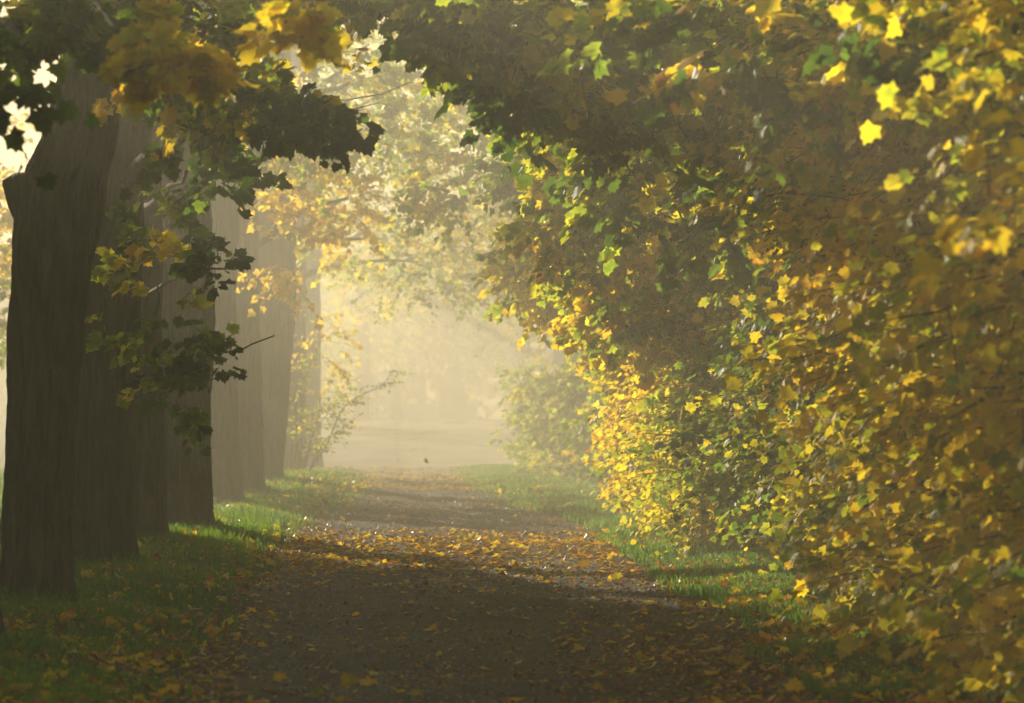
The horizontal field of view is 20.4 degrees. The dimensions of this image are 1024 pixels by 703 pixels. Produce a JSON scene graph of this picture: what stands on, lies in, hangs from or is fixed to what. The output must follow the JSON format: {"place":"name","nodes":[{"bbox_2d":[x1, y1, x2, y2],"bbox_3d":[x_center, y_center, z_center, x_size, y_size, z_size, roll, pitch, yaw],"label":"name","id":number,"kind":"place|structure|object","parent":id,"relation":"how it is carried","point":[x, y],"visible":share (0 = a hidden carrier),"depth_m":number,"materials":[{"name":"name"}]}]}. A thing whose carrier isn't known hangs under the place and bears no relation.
{"place":"outdoors","nodes":[
{"label":"outdoors","id":0,"kind":"place"},
{"bbox_2d":[0,0,663,417],"label":"sky","id":1,"kind":"structure","parent":0,"point":[9,158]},
{"bbox_2d":[315,419,566,478],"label":"clearing","id":2,"kind":"structure","parent":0,"point":[455,447],"depth_m":102.09,"materials":[{"name":"beige"}]},
{"bbox_2d":[0,418,953,702],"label":"ground","id":3,"kind":"structure","parent":0,"point":[2,444],"depth_m":60.69,"materials":[{"name":"plant"}]},
{"bbox_2d":[0,187,13,370],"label":"golden tree","id":4,"kind":"object","parent":3,"relation":"on","point":[6,249],"visible":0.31,"depth_m":59.78,"materials":[{"name":"yellow plant"}]},
{"bbox_2d":[0,78,41,306],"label":"golden tree","id":5,"kind":"object","parent":3,"relation":"on","point":[5,271],"visible":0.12,"depth_m":68.54,"materials":[{"name":"yellow plant"}]},
{"bbox_2d":[0,0,138,641],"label":"avenue tree","id":6,"kind":"object","parent":3,"relation":"on","point":[34,34],"visible":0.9,"depth_m":17.04,"materials":[{"name":"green plant"}]},
{"bbox_2d":[0,0,352,601],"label":"avenue tree","id":7,"kind":"object","parent":3,"relation":"on","point":[161,59],"visible":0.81,"depth_m":23.11,"materials":[{"name":"brown plant"}]},
{"bbox_2d":[0,466,375,702],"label":"grass","id":8,"kind":"structure","parent":3,"relation":"on","point":[213,538],"depth_m":24.58,"materials":[{"name":"green plant"}]},
{"bbox_2d":[85,124,293,537],"bbox_3d":[-3.078,-2.693,30.667,5.851,10.112,11.414,0,-1,-2],"label":"avenue tree","id":9,"kind":"object","parent":3,"relation":"on","point":[153,382],"visible":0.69,"depth_m":26.69,"materials":[{"name":"green plant"}]},
{"bbox_2d":[72,0,411,562],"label":"avenue tree","id":10,"kind":"object","parent":3,"relation":"on","point":[279,114],"visible":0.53,"depth_m":24.45,"materials":[{"name":"brown plant"}]},
{"bbox_2d":[161,1,409,525],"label":"avenue tree","id":11,"kind":"object","parent":3,"relation":"on","point":[189,491],"visible":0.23,"depth_m":37.12,"materials":[{"name":"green plant"}]},
{"bbox_2d":[0,239,581,419],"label":"distant wood","id":12,"kind":"object","parent":3,"relation":"on","point":[414,389],"visible":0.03,"depth_m":164.27,"materials":[{"name":"beige plant"}]},
{"bbox_2d":[205,0,444,501],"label":"avenue tree","id":13,"kind":"object","parent":3,"relation":"on","point":[227,480],"visible":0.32,"depth_m":49.73,"materials":[{"name":"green plant"}]},
{"bbox_2d":[236,21,441,489],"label":"avenue tree","id":14,"kind":"object","parent":3,"relation":"on","point":[249,308],"visible":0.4,"depth_m":55.14,"materials":[{"name":"yellow plant"}]},
{"bbox_2d":[286,303,412,470],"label":"sapling","id":15,"kind":"object","parent":3,"relation":"on","point":[343,395],"visible":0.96,"depth_m":68.86,"materials":[{"name":"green plant"}]},
{"bbox_2d":[210,33,496,470],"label":"avenue tree","id":16,"kind":"object","parent":3,"relation":"on","point":[300,331],"visible":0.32,"depth_m":72.89,"materials":[{"name":"yellow plant"}]},
{"bbox_2d":[331,400,389,419],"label":"picket fence","id":17,"kind":"object","parent":3,"relation":"on","point":[374,405],"visible":0.29,"depth_m":156.79,"materials":[{"name":"beige wood"}]},
{"bbox_2d":[257,23,476,479],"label":"avenue tree","id":18,"kind":"object","parent":3,"relation":"on","point":[277,320],"visible":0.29,"depth_m":61.64,"materials":[{"name":"yellow plant"}]},
{"bbox_2d":[320,185,415,362],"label":"park tree","id":19,"kind":"object","parent":3,"relation":"on","point":[328,352],"visible":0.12,"depth_m":121.35,"materials":[{"name":"yellow plant"}]},
{"bbox_2d":[320,210,486,419],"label":"park tree","id":20,"kind":"object","parent":3,"relation":"on","point":[396,412],"visible":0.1,"depth_m":151.63,"materials":[{"name":"yellow plant"}]},
{"bbox_2d":[302,64,512,467],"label":"avenue tree","id":21,"kind":"object","parent":3,"relation":"on","point":[313,295],"visible":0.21,"depth_m":83.57,"materials":[{"name":"yellow plant"}]},
{"bbox_2d":[320,194,510,420],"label":"park tree","id":22,"kind":"object","parent":3,"relation":"on","point":[364,372],"visible":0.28,"depth_m":139.52,"materials":[{"name":"yellow plant"}]},
{"bbox_2d":[320,215,516,419],"bbox_3d":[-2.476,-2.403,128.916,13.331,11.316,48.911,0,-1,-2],"label":"park tree","id":23,"kind":"object","parent":3,"relation":"on","point":[452,397],"visible":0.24,"depth_m":146.70,"materials":[{"name":"yellow plant"}]},
{"bbox_2d":[401,403,478,419],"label":"wall","id":24,"kind":"structure","parent":3,"relation":"on","point":[420,410],"depth_m":156.90,"materials":[{"name":"beige"}]},
{"bbox_2d":[376,201,580,412],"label":"park tree","id":25,"kind":"object","parent":3,"relation":"on","point":[491,349],"visible":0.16,"depth_m":141.88,"materials":[{"name":"yellow plant"}]},
{"bbox_2d":[382,25,598,325],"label":"tall maple","id":26,"kind":"object","parent":3,"relation":"on","point":[484,235],"visible":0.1,"depth_m":74.04,"materials":[{"name":"yellow plant"}]},
{"bbox_2d":[414,164,566,384],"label":"park tree","id":27,"kind":"object","parent":3,"relation":"on","point":[558,356],"visible":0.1,"depth_m":104.08,"materials":[{"name":"yellow plant"}]},
{"bbox_2d":[389,1,601,256],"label":"tall maple","id":28,"kind":"object","parent":3,"relation":"on","point":[420,187],"visible":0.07,"depth_m":53.50,"materials":[{"name":"yellow plant"}]},
{"bbox_2d":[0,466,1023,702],"bbox_3d":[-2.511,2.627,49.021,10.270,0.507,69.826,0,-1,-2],"label":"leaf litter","id":29,"kind":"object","parent":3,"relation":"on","point":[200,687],"visible":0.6,"depth_m":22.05,"materials":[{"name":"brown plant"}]},
{"bbox_2d":[490,364,611,475],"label":"misty bush","id":30,"kind":"object","parent":3,"relation":"on","point":[545,434],"visible":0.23,"depth_m":69.38,"materials":[{"name":"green plant"}]},
{"bbox_2d":[458,0,667,363],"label":"tall maple","id":31,"kind":"object","parent":3,"relation":"on","point":[505,272],"visible":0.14,"depth_m":39.80,"materials":[{"name":"yellow plant"}]},
{"bbox_2d":[545,349,618,483],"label":"misty bush","id":32,"kind":"object","parent":3,"relation":"on","point":[582,439],"visible":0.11,"depth_m":61.77,"materials":[{"name":"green plant"}]},
{"bbox_2d":[561,322,633,515],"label":"maple shrub","id":33,"kind":"object","parent":3,"relation":"on","point":[599,509],"depth_m":43.73,"materials":[{"name":"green plant"}]},
{"bbox_2d":[370,0,839,302],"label":"tall maple","id":34,"kind":"object","parent":3,"relation":"on","point":[516,102],"visible":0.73,"depth_m":23.02,"materials":[{"name":"green plant"}]},
{"bbox_2d":[491,12,790,393],"bbox_3d":[3.568,-3.163,31.284,7.469,10.972,6.657,0,-1,8],"label":"tall maple","id":35,"kind":"object","parent":3,"relation":"on","point":[570,276],"visible":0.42,"depth_m":30.90,"materials":[{"name":"yellow plant"}]},
{"bbox_2d":[547,245,739,530],"bbox_3d":[2.690,0.127,39.122,4.548,6.080,5.272,0,-1,-2],"label":"maple shrub","id":36,"kind":"object","parent":3,"relation":"on","point":[612,402],"visible":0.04,"depth_m":38.48,"materials":[{"name":"yellow plant"}]},
{"bbox_2d":[583,165,761,540],"bbox_3d":[3.008,-0.132,35.363,4.910,6.334,4.979,0,-1,-2],"label":"maple shrub","id":37,"kind":"object","parent":3,"relation":"on","point":[634,398],"visible":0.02,"depth_m":34.97,"materials":[{"name":"yellow plant"}]},
{"bbox_2d":[597,66,893,559],"bbox_3d":[3.014,-0.408,32.191,4.770,6.794,5.021,0,-1,13],"label":"maple shrub","id":38,"kind":"object","parent":3,"relation":"on","point":[697,522],"visible":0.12,"depth_m":31.77,"materials":[{"name":"yellow plant"}]},
{"bbox_2d":[536,0,1023,207],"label":"tall maple","id":39,"kind":"object","parent":3,"relation":"on","point":[682,85],"visible":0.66,"depth_m":17.56,"materials":[{"name":"green plant"}]},
{"bbox_2d":[645,0,955,564],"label":"maple shrub","id":40,"kind":"object","parent":3,"relation":"on","point":[721,289],"visible":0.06,"depth_m":28.50,"materials":[{"name":"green plant"}]},
{"bbox_2d":[655,0,1009,588],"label":"maple shrub","id":41,"kind":"object","parent":3,"relation":"on","point":[765,453],"visible":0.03,"depth_m":25.97,"materials":[{"name":"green plant"}]},
{"bbox_2d":[663,0,1012,614],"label":"maple shrub","id":42,"kind":"object","parent":3,"relation":"on","point":[818,516],"visible":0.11,"depth_m":22.70,"materials":[{"name":"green plant"}]},
{"bbox_2d":[711,0,1019,660],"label":"maple shrub","id":43,"kind":"object","parent":3,"relation":"on","point":[902,467],"visible":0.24,"depth_m":19.64,"materials":[{"name":"yellow plant"}]},
{"bbox_2d":[781,0,1023,702],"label":"maple shrub","id":44,"kind":"object","parent":3,"relation":"on","point":[966,648],"visible":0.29,"depth_m":17.07,"materials":[{"name":"yellow plant"}]},
{"bbox_2d":[790,0,1023,702],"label":"maple shrub","id":45,"kind":"object","parent":3,"relation":"on","point":[1000,405],"visible":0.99,"depth_m":14.27,"materials":[{"name":"yellow plant"}]},
{"bbox_2d":[145,421,839,702],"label":"path","id":46,"kind":"structure","parent":0,"point":[333,642],"depth_m":22.60,"materials":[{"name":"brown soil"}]},
{"bbox_2d":[272,671,286,681],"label":"fallen leaf","id":47,"kind":"object","parent":46,"relation":"on","point":[279,676],"visible":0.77,"depth_m":18.61,"materials":[{"name":"plant"}]},
{"bbox_2d":[340,672,360,687],"bbox_3d":[-1.038,2.127,18.334,0.163,0.123,0.145,0,-1,-2],"label":"fallen leaf","id":48,"kind":"object","parent":46,"relation":"on","point":[351,680],"visible":0.72,"depth_m":18.32,"materials":[{"name":"plant"}]},
{"bbox_2d":[359,677,377,685],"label":"fallen leaf","id":49,"kind":"object","parent":46,"relation":"on","point":[368,681],"visible":1,"depth_m":18.14,"materials":[{"name":"yellow plant"}]},
{"bbox_2d":[574,558,592,568],"bbox_3d":[0.776,2.322,31.059,0.190,0.119,0.129,-1,-1,30],"label":"fallen leaf","id":50,"kind":"object","parent":46,"relation":"on","point":[582,563],"visible":1,"depth_m":31.07,"materials":[{"name":"orange plant"}]},
{"bbox_2d":[611,572,622,579],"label":"fallen leaf","id":51,"kind":"object","parent":46,"relation":"on","point":[615,575],"visible":0.97,"depth_m":28.19,"materials":[{"name":"yellow plant"}]},
{"bbox_2d":[661,583,671,590],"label":"fallen leaf","id":52,"kind":"object","parent":46,"relation":"on","point":[669,585],"visible":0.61,"depth_m":26.42,"materials":[{"name":"plant"}]},
{"bbox_2d":[727,655,745,665],"bbox_3d":[1.533,2.105,19.384,0.150,0.069,0.133,0,-1,-2],"label":"fallen leaf","id":53,"kind":"object","parent":46,"relation":"on","point":[734,659],"visible":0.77,"depth_m":19.40,"materials":[{"name":"plant"}]},
{"bbox_2d":[783,677,805,692],"bbox_3d":[1.757,2.083,17.613,0.140,0.132,0.082,1,-1,-24],"label":"fallen leaf","id":54,"kind":"object","parent":46,"relation":"on","point":[793,684],"visible":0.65,"depth_m":17.62,"materials":[{"name":"plant"}]},
{"bbox_2d":[448,463,1020,702],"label":"grass","id":55,"kind":"structure","parent":0,"point":[709,592],"depth_m":26.84,"materials":[{"name":"green plant"}]},
{"bbox_2d":[485,352,582,468],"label":"misty bush","id":56,"kind":"object","parent":55,"relation":"on","point":[512,373],"visible":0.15,"depth_m":79.86,"materials":[{"name":"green plant"}]},
{"bbox_2d":[595,522,661,539],"bbox_3d":[1.491,2.259,35.651,0.902,0.309,1.089,0,-1,-2],"label":"grass tuft","id":57,"kind":"object","parent":55,"relation":"on","point":[625,531],"visible":0.35,"depth_m":35.49,"materials":[{"name":"plant"}]}
]}

